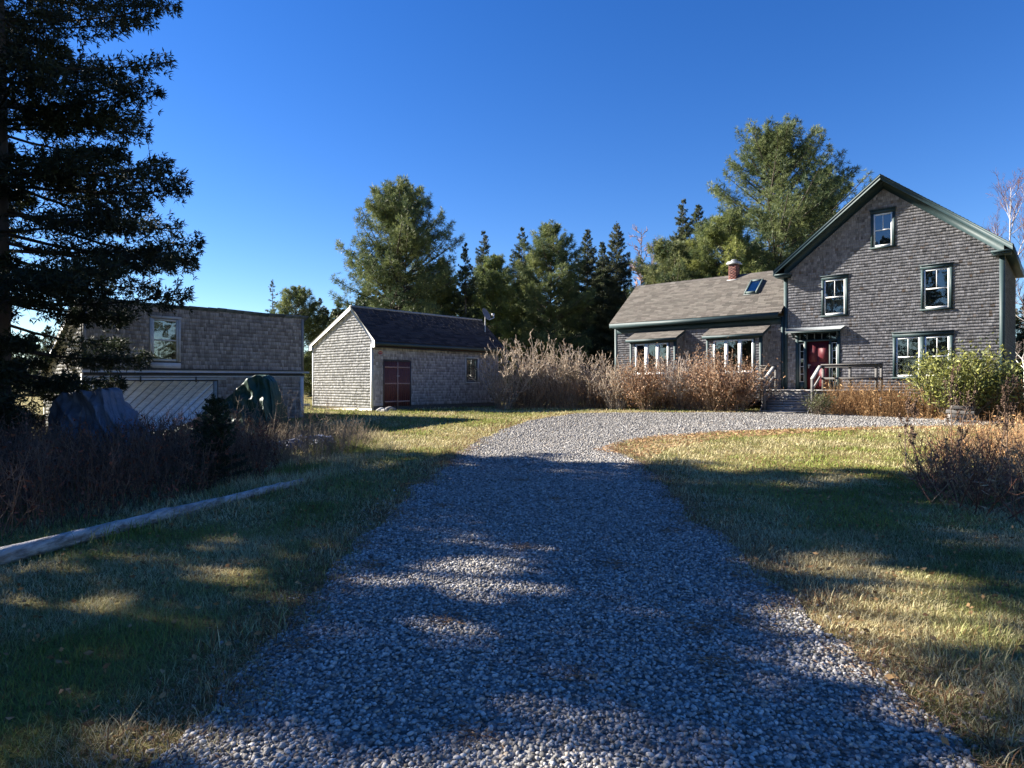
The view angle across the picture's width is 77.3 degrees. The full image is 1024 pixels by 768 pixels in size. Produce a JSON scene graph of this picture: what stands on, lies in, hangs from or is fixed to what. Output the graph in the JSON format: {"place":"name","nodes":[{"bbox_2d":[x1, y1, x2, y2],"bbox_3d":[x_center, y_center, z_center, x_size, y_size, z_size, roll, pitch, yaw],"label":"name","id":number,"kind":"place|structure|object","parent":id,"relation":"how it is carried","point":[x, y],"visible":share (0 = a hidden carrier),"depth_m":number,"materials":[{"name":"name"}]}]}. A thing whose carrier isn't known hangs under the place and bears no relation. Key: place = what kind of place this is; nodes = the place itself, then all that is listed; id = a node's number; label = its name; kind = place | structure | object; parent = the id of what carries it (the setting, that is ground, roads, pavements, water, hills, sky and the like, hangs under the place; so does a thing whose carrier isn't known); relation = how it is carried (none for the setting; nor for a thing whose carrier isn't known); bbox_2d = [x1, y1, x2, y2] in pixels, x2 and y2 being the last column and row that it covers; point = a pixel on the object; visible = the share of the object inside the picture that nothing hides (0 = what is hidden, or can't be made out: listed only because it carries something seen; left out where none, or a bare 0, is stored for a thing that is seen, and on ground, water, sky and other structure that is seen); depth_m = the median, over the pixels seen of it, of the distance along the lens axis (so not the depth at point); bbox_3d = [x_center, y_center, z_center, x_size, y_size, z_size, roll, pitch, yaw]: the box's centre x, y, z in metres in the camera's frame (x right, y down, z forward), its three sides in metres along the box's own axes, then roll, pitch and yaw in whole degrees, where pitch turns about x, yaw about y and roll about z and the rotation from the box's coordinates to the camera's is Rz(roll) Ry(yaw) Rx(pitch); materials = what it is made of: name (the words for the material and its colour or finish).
{"place":"outdoors","nodes":[
{"label":"outdoors","id":0,"kind":"place"},
{"bbox_2d":[0,391,1023,767],"bbox_3d":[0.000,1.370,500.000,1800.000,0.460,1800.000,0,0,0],"label":"lawn","id":1,"kind":"structure","parent":0,"point":[380,505],"depth_m":5.35,"materials":[{"name":"plant"}]},
{"bbox_2d":[0,404,68,504],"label":"thicket","id":2,"kind":"object","parent":1,"relation":"on","point":[25,428],"visible":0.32,"depth_m":10.73,"materials":[{"name":"brown plant"}]},
{"bbox_2d":[0,0,207,434],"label":"spruce tree","id":3,"kind":"object","parent":1,"relation":"on","point":[60,171],"visible":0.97,"depth_m":13.22,"materials":[{"name":"green plant"}]},
{"bbox_2d":[48,387,164,459],"bbox_3d":[-8.606,0.827,13.608,2.595,1.512,1.931,0,0,12],"label":"tarpaulin","id":4,"kind":"object","parent":1,"relation":"on","point":[106,404],"visible":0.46,"depth_m":13.31,"materials":[{"name":"plastic"}]},
{"bbox_2d":[0,478,303,565],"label":"fallen log","id":5,"kind":"object","parent":1,"relation":"on","point":[14,552],"visible":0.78,"depth_m":6.61,"materials":[{"name":"grey wood"}]},
{"bbox_2d":[38,298,308,431],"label":"barn","id":6,"kind":"structure","parent":1,"relation":"on","point":[201,354],"depth_m":20.93,"materials":[{"name":"grey wood"}]},
{"bbox_2d":[98,381,216,431],"bbox_3d":[-11.005,0.755,20.034,0.044,1.690,3.520,0,0,41],"label":"sliding door","id":7,"kind":"structure","parent":6,"relation":"in","point":[156,397],"depth_m":20.17,"materials":[{"name":"white wood"}]},
{"bbox_2d":[149,315,181,361],"bbox_3d":[-11.098,-1.418,20.320,0.492,1.437,0.960,0,0,41],"label":"window","id":8,"kind":"structure","parent":6,"relation":"in","point":[164,334],"depth_m":20.49,"materials":[{"name":"glass"}]},
{"bbox_2d":[0,389,378,541],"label":"brush","id":9,"kind":"object","parent":1,"relation":"on","point":[154,458],"visible":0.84,"depth_m":9.35,"materials":[{"name":"brown plant"}]},
{"bbox_2d":[173,394,252,482],"bbox_3d":[-4.708,0.922,9.935,1.056,1.557,1.048,0,0,37],"label":"spruce sapling","id":10,"kind":"object","parent":1,"relation":"on","point":[216,427],"visible":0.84,"depth_m":9.90,"materials":[{"name":"green plant"}]},
{"bbox_2d":[163,375,292,435],"bbox_3d":[-7.923,0.613,17.473,3.468,1.735,1.881,0,0,8],"label":"tarpaulin","id":11,"kind":"object","parent":1,"relation":"on","point":[264,390],"visible":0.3,"depth_m":17.05,"materials":[{"name":"plastic"}]},
{"bbox_2d":[265,279,277,311],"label":"spruce tree","id":12,"kind":"object","parent":1,"relation":"on","point":[272,294],"visible":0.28,"depth_m":54.02,"materials":[{"name":"green plant"}]},
{"bbox_2d":[256,439,304,448],"bbox_3d":[-5.594,1.403,15.031,1.541,0.262,1.076,0,0,-12],"label":"rock","id":13,"kind":"object","parent":1,"relation":"on","point":[293,442],"visible":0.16,"depth_m":14.83,"materials":[{"name":"stone"}]},
{"bbox_2d":[269,284,326,392],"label":"pine tree","id":14,"kind":"object","parent":1,"relation":"on","point":[299,295],"visible":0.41,"depth_m":51.60,"materials":[{"name":"green plant"}]},
{"bbox_2d":[304,298,328,393],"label":"spruce tree","id":15,"kind":"object","parent":1,"relation":"on","point":[319,307],"visible":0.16,"depth_m":56.87,"materials":[{"name":"green plant"}]},
{"bbox_2d":[297,435,335,443],"bbox_3d":[-4.951,1.375,15.808,1.122,0.246,0.894,0,0,-4],"label":"rock","id":16,"kind":"object","parent":1,"relation":"on","point":[318,438],"visible":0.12,"depth_m":15.72,"materials":[{"name":"stone"}]},
{"bbox_2d":[385,406,396,411],"bbox_3d":[-5.069,1.089,26.735,0.477,0.315,0.414,0,0,0],"label":"rock","id":17,"kind":"object","parent":1,"relation":"on","point":[390,408],"visible":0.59,"depth_m":26.60,"materials":[{"name":"stone"}]},
{"bbox_2d":[328,174,467,314],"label":"pine tree","id":18,"kind":"object","parent":1,"relation":"on","point":[391,210],"visible":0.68,"depth_m":46.18,"materials":[{"name":"green plant"}]},
{"bbox_2d":[308,305,506,410],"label":"shed","id":19,"kind":"structure","parent":1,"relation":"on","point":[426,360],"depth_m":28.97,"materials":[{"name":"grey wood"}]},
{"bbox_2d":[385,361,396,405],"bbox_3d":[-5.245,-0.008,27.723,0.055,1.935,0.686,0,0,41],"label":"shed door","id":20,"kind":"structure","parent":19,"relation":"in","point":[390,367],"depth_m":27.70,"materials":[{"name":"paint"}]},
{"bbox_2d":[398,362,409,405],"bbox_3d":[-4.777,-0.008,28.251,0.055,1.935,0.686,0,0,41],"label":"shed door","id":21,"kind":"structure","parent":19,"relation":"in","point":[403,367],"depth_m":28.24,"materials":[{"name":"paint"}]},
{"bbox_2d":[465,357,479,382],"bbox_3d":[-2.122,-0.678,31.634,0.530,1.267,0.980,0,0,41],"label":"window","id":22,"kind":"structure","parent":19,"relation":"in","point":[470,364],"depth_m":31.83,"materials":[{"name":"glass"}]},
{"bbox_2d":[482,308,494,331],"bbox_3d":[-1.220,-3.222,33.200,0.851,1.444,0.391,0,0,-34],"label":"satellite dish","id":23,"kind":"object","parent":19,"relation":"attached to","point":[486,314],"visible":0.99,"depth_m":33.18,"materials":[{"name":"metal"}]},
{"bbox_2d":[419,258,462,316],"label":"pine tree","id":24,"kind":"object","parent":1,"relation":"on","point":[446,302],"visible":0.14,"depth_m":49.12,"materials":[{"name":"green plant"}]},
{"bbox_2d":[448,241,480,318],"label":"spruce tree","id":25,"kind":"object","parent":1,"relation":"on","point":[464,300],"visible":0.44,"depth_m":48.81,"materials":[{"name":"green plant"}]},
{"bbox_2d":[464,230,502,366],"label":"spruce tree","id":26,"kind":"object","parent":1,"relation":"on","point":[478,260],"visible":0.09,"depth_m":57.88,"materials":[{"name":"green plant"}]},
{"bbox_2d":[463,254,534,388],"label":"pine tree","id":27,"kind":"object","parent":1,"relation":"on","point":[497,293],"visible":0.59,"depth_m":49.90,"materials":[{"name":"green plant"}]},
{"bbox_2d":[487,371,519,409],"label":"withered hydrangea","id":28,"kind":"object","parent":1,"relation":"on","point":[498,396],"visible":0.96,"depth_m":27.83,"materials":[{"name":"brown plant"}]},
{"bbox_2d":[469,339,547,408],"bbox_3d":[-0.276,-0.481,28.864,3.769,3.342,3.732,0,0,24],"label":"bare shrub","id":29,"kind":"object","parent":1,"relation":"on","point":[504,378],"visible":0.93,"depth_m":28.70,"materials":[{"name":"brown plant"}]},
{"bbox_2d":[13,249,1023,396],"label":"wood","id":30,"kind":"object","parent":1,"relation":"on","point":[337,312],"visible":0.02,"depth_m":58.73,"materials":[{"name":"plant"}]},
{"bbox_2d":[503,227,547,389],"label":"spruce tree","id":31,"kind":"object","parent":1,"relation":"on","point":[515,272],"visible":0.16,"depth_m":59.79,"materials":[{"name":"green plant"}]},
{"bbox_2d":[480,331,603,407],"bbox_3d":[1.313,-0.720,30.507,5.729,3.823,3.682,0,0,0],"label":"bare shrub","id":32,"kind":"object","parent":1,"relation":"on","point":[535,379],"visible":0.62,"depth_m":30.10,"materials":[{"name":"brown plant"}]},
{"bbox_2d":[505,219,597,387],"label":"pine tree","id":33,"kind":"object","parent":1,"relation":"on","point":[562,284],"visible":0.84,"depth_m":50.50,"materials":[{"name":"green plant"}]},
{"bbox_2d":[524,338,601,407],"bbox_3d":[2.188,-0.552,30.300,3.569,3.480,3.133,0,0,-11],"label":"bare shrub","id":34,"kind":"object","parent":1,"relation":"on","point":[561,371],"visible":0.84,"depth_m":29.94,"materials":[{"name":"brown plant"}]},
{"bbox_2d":[558,228,614,390],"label":"spruce tree","id":35,"kind":"object","parent":1,"relation":"on","point":[590,252],"visible":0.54,"depth_m":53.39,"materials":[{"name":"green plant"}]},
{"bbox_2d":[573,242,621,388],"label":"spruce tree","id":36,"kind":"object","parent":1,"relation":"on","point":[604,272],"visible":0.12,"depth_m":56.49,"materials":[{"name":"green plant"}]},
{"bbox_2d":[564,350,632,408],"bbox_3d":[3.806,-0.223,30.029,3.578,2.819,3.151,0,0,-38],"label":"bare shrub","id":37,"kind":"object","parent":1,"relation":"on","point":[587,383],"visible":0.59,"depth_m":29.63,"materials":[{"name":"brown plant"}]},
{"bbox_2d":[587,223,634,382],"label":"spruce tree","id":38,"kind":"object","parent":1,"relation":"on","point":[619,277],"visible":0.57,"depth_m":52.53,"materials":[{"name":"green plant"}]},
{"bbox_2d":[590,353,648,409],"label":"bare shrub","id":39,"kind":"object","parent":1,"relation":"on","point":[615,404],"visible":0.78,"depth_m":28.25,"materials":[{"name":"brown plant"}]},
{"bbox_2d":[499,378,754,411],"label":"dry undergrowth","id":40,"kind":"object","parent":1,"relation":"on","point":[578,399],"visible":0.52,"depth_m":29.37,"materials":[{"name":"brown plant"}]},
{"bbox_2d":[623,224,656,296],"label":"larch tree","id":41,"kind":"object","parent":1,"relation":"on","point":[638,253],"visible":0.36,"depth_m":66.11,"materials":[{"name":"brown plant"}]},
{"bbox_2d":[610,349,677,409],"bbox_3d":[5.842,-0.294,28.063,3.042,2.946,4.092,0,0,15],"label":"russet shrub","id":42,"kind":"object","parent":1,"relation":"on","point":[639,393],"visible":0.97,"depth_m":27.45,"materials":[{"name":"brown plant"}]},
{"bbox_2d":[634,240,656,286],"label":"larch tree","id":43,"kind":"object","parent":1,"relation":"on","point":[651,260],"visible":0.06,"depth_m":63.89,"materials":[{"name":"brown plant"}]},
{"bbox_2d":[616,234,717,311],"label":"pine tree","id":44,"kind":"object","parent":1,"relation":"on","point":[667,254],"visible":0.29,"depth_m":47.51,"materials":[{"name":"green plant"}]},
{"bbox_2d":[638,343,713,409],"bbox_3d":[7.181,-0.255,28.206,3.473,2.877,3.396,0,0,0],"label":"bare shrub","id":45,"kind":"object","parent":1,"relation":"on","point":[671,377],"visible":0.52,"depth_m":27.85,"materials":[{"name":"brown plant"}]},
{"bbox_2d":[669,199,697,279],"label":"spruce tree","id":46,"kind":"object","parent":1,"relation":"on","point":[681,231],"visible":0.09,"depth_m":55.56,"materials":[{"name":"green plant"}]},
{"bbox_2d":[688,204,710,276],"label":"spruce tree","id":47,"kind":"object","parent":1,"relation":"on","point":[698,209],"visible":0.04,"depth_m":57.78,"materials":[{"name":"green plant"}]},
{"bbox_2d":[664,337,770,411],"bbox_3d":[8.668,-0.386,26.788,5.264,3.132,3.990,0,0,0],"label":"russet shrub","id":48,"kind":"object","parent":1,"relation":"on","point":[706,382],"visible":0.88,"depth_m":26.40,"materials":[{"name":"brown plant"}]},
{"bbox_2d":[673,208,777,281],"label":"pine tree","id":49,"kind":"object","parent":1,"relation":"on","point":[726,230],"visible":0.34,"depth_m":45.78,"materials":[{"name":"green plant"}]},
{"bbox_2d":[702,354,783,411],"bbox_3d":[9.565,-0.026,26.317,3.132,2.429,3.030,0,0,27],"label":"russet shrub","id":50,"kind":"object","parent":1,"relation":"on","point":[750,383],"visible":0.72,"depth_m":25.95,"materials":[{"name":"brown plant"}]},
{"bbox_2d":[690,112,874,274],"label":"pine tree","id":51,"kind":"object","parent":1,"relation":"on","point":[770,149],"visible":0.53,"depth_m":48.85,"materials":[{"name":"green plant"}]},
{"bbox_2d":[609,174,1023,412],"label":"farmhouse","id":52,"kind":"object","parent":1,"relation":"on","point":[890,275],"visible":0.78,"depth_m":26.36,"materials":[{"name":"grey wood"}]},
{"bbox_2d":[625,330,685,397],"bbox_3d":[7.264,-0.979,31.958,2.774,3.358,1.550,0,0,41],"label":"bay window","id":53,"kind":"structure","parent":52,"relation":"in","point":[670,342],"depth_m":31.70,"materials":[{"name":"white wood"}]},
{"bbox_2d":[702,324,770,399],"bbox_3d":[10.337,-0.979,29.290,2.814,3.358,1.547,0,0,41],"label":"bay window","id":54,"kind":"structure","parent":52,"relation":"in","point":[750,341],"depth_m":29.03,"materials":[{"name":"white wood"}]},
{"bbox_2d":[807,341,828,388],"bbox_3d":[13.091,-0.797,27.350,0.900,2.045,0.100,0,0,41],"label":"entry door","id":55,"kind":"structure","parent":52,"relation":"in","point":[818,351],"depth_m":27.37,"materials":[{"name":"paint"}]},
{"bbox_2d":[820,273,848,316],"bbox_3d":[13.662,-3.702,26.996,1.101,1.725,0.545,0,0,41],"label":"window","id":56,"kind":"structure","parent":52,"relation":"in","point":[834,293],"depth_m":26.94,"materials":[{"name":"paint"}]},
{"bbox_2d":[869,206,895,249],"bbox_3d":[15.009,-6.243,25.825,0.947,1.575,0.545,0,0,41],"label":"window","id":57,"kind":"structure","parent":52,"relation":"in","point":[883,224],"depth_m":25.91,"materials":[{"name":"glass"}]},
{"bbox_2d":[892,330,953,378],"bbox_3d":[16.021,-1.127,24.946,2.063,1.825,0.545,0,0,41],"label":"window","id":58,"kind":"structure","parent":52,"relation":"in","point":[909,345],"depth_m":25.13,"materials":[{"name":"glass"}]},
{"bbox_2d":[919,262,953,310],"bbox_3d":[16.375,-3.715,24.638,1.105,1.760,0.545,0,0,41],"label":"window","id":59,"kind":"structure","parent":52,"relation":"in","point":[936,284],"depth_m":24.75,"materials":[{"name":"paint"}]},
{"bbox_2d":[780,163,853,251],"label":"pine tree","id":60,"kind":"object","parent":1,"relation":"on","point":[842,194],"visible":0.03,"depth_m":52.10,"materials":[{"name":"green plant"}]},
{"bbox_2d":[759,363,892,413],"bbox_3d":[12.416,0.247,25.790,4.660,2.065,3.060,0,0,41],"label":"wooden porch","id":61,"kind":"object","parent":1,"relation":"on","point":[790,395],"visible":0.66,"depth_m":25.44,"materials":[{"name":"grey wood"}]},
{"bbox_2d":[897,397,918,466],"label":"weed stalk","id":62,"kind":"object","parent":1,"relation":"on","point":[907,411],"visible":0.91,"depth_m":11.92,"materials":[{"name":"plant"}]},
{"bbox_2d":[905,402,919,470],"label":"weed stalk","id":63,"kind":"object","parent":1,"relation":"on","point":[914,416],"visible":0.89,"depth_m":11.65,"materials":[{"name":"brown plant"}]},
{"bbox_2d":[804,377,1023,421],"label":"dry perennials","id":64,"kind":"object","parent":1,"relation":"on","point":[880,411],"visible":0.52,"depth_m":23.04,"materials":[{"name":"brown plant"}]},
{"bbox_2d":[943,363,962,460],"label":"weed stalk","id":65,"kind":"object","parent":1,"relation":"on","point":[960,393],"visible":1,"depth_m":11.80,"materials":[{"name":"brown plant"}]},
{"bbox_2d":[891,409,1023,521],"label":"weed thicket","id":66,"kind":"object","parent":1,"relation":"on","point":[983,444],"visible":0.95,"depth_m":9.21,"materials":[{"name":"brown plant"}]},
{"bbox_2d":[953,390,977,454],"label":"weed stalk","id":67,"kind":"object","parent":1,"relation":"on","point":[968,411],"visible":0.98,"depth_m":11.38,"materials":[{"name":"brown plant"}]},
{"bbox_2d":[982,168,1023,302],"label":"birch tree","id":68,"kind":"object","parent":1,"relation":"on","point":[1013,218],"visible":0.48,"depth_m":40.02,"materials":[{"name":"brown plant"}]},
{"bbox_2d":[994,384,1013,458],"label":"weed stalk","id":69,"kind":"object","parent":1,"relation":"on","point":[1005,424],"visible":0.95,"depth_m":11.12,"materials":[{"name":"brown plant"}]},
{"bbox_2d":[996,375,1018,456],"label":"weed stalk","id":70,"kind":"object","parent":1,"relation":"on","point":[1008,394],"visible":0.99,"depth_m":11.06,"materials":[{"name":"brown plant"}]},
{"bbox_2d":[1005,184,1023,315],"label":"birch tree","id":71,"kind":"object","parent":1,"relation":"on","point":[1022,284],"visible":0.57,"depth_m":41.95,"materials":[{"name":"brown plant"}]},
{"bbox_2d":[1015,299,1023,377],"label":"spruce tree","id":72,"kind":"object","parent":1,"relation":"on","point":[1020,331],"visible":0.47,"depth_m":50.15,"materials":[{"name":"green plant"}]},
{"bbox_2d":[1015,282,1023,386],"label":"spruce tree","id":73,"kind":"object","parent":1,"relation":"on","point":[1017,346],"visible":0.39,"depth_m":33.34,"materials":[{"name":"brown plant"}]},
{"bbox_2d":[4,0,1023,358],"label":"sky","id":74,"kind":"structure","parent":0,"point":[282,116],"materials":[{"name":"blue"}]},
{"bbox_2d":[101,412,1023,767],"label":"driveway","id":75,"kind":"structure","parent":0,"point":[899,757],"depth_m":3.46,"materials":[{"name":"grey gravel"}]},
{"bbox_2d":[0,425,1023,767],"bbox_3d":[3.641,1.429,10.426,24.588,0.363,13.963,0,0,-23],"label":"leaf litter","id":76,"kind":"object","parent":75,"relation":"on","point":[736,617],"visible":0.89,"depth_m":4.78,"materials":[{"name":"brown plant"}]},
{"bbox_2d":[763,412,795,413],"bbox_3d":[10.461,1.135,24.973,1.256,0.080,0.720,0,0,0],"label":"flagstone","id":77,"kind":"object","parent":75,"relation":"on","point":[781,412],"visible":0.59,"depth_m":24.66,"materials":[{"name":"stone"}]},
{"bbox_2d":[797,386,841,414],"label":"bush","id":78,"kind":"object","parent":75,"relation":"on","point":[818,403],"visible":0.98,"depth_m":23.89,"materials":[{"name":"green plant"}]},
{"bbox_2d":[897,332,1023,419],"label":"rhododendron","id":79,"kind":"object","parent":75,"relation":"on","point":[971,375],"visible":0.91,"depth_m":21.10,"materials":[{"name":"green plant"}]},
{"bbox_2d":[944,418,978,423],"bbox_3d":[14.452,1.197,20.600,0.900,0.110,0.200,3,5,29],"label":"board","id":80,"kind":"object","parent":75,"relation":"on","point":[957,420],"visible":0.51,"depth_m":20.57,"materials":[{"name":"grey wood"}]},
{"bbox_2d":[947,414,977,418],"bbox_3d":[14.502,1.057,20.600,0.800,0.110,0.200,3,-3,14],"label":"board","id":81,"kind":"object","parent":80,"relation":"on","point":[965,416],"visible":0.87,"depth_m":20.51,"materials":[{"name":"grey wood"}]},
{"bbox_2d":[946,409,974,414],"bbox_3d":[14.422,0.907,20.600,0.750,0.110,0.200,4,6,37],"label":"board","id":82,"kind":"object","parent":81,"relation":"on","point":[955,411],"visible":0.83,"depth_m":20.59,"materials":[{"name":"grey wood"}]},
{"bbox_2d":[951,406,973,409],"bbox_3d":[14.472,0.767,20.600,0.600,0.110,0.200,3,-2,22],"label":"board","id":83,"kind":"object","parent":82,"relation":"on","point":[957,407],"visible":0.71,"depth_m":20.53,"materials":[{"name":"grey wood"}]},
{"bbox_2d":[969,358,1023,419],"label":"rhododendron","id":84,"kind":"object","parent":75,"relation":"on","point":[1013,371],"visible":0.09,"depth_m":21.40,"materials":[{"name":"green plant"}]}
]}

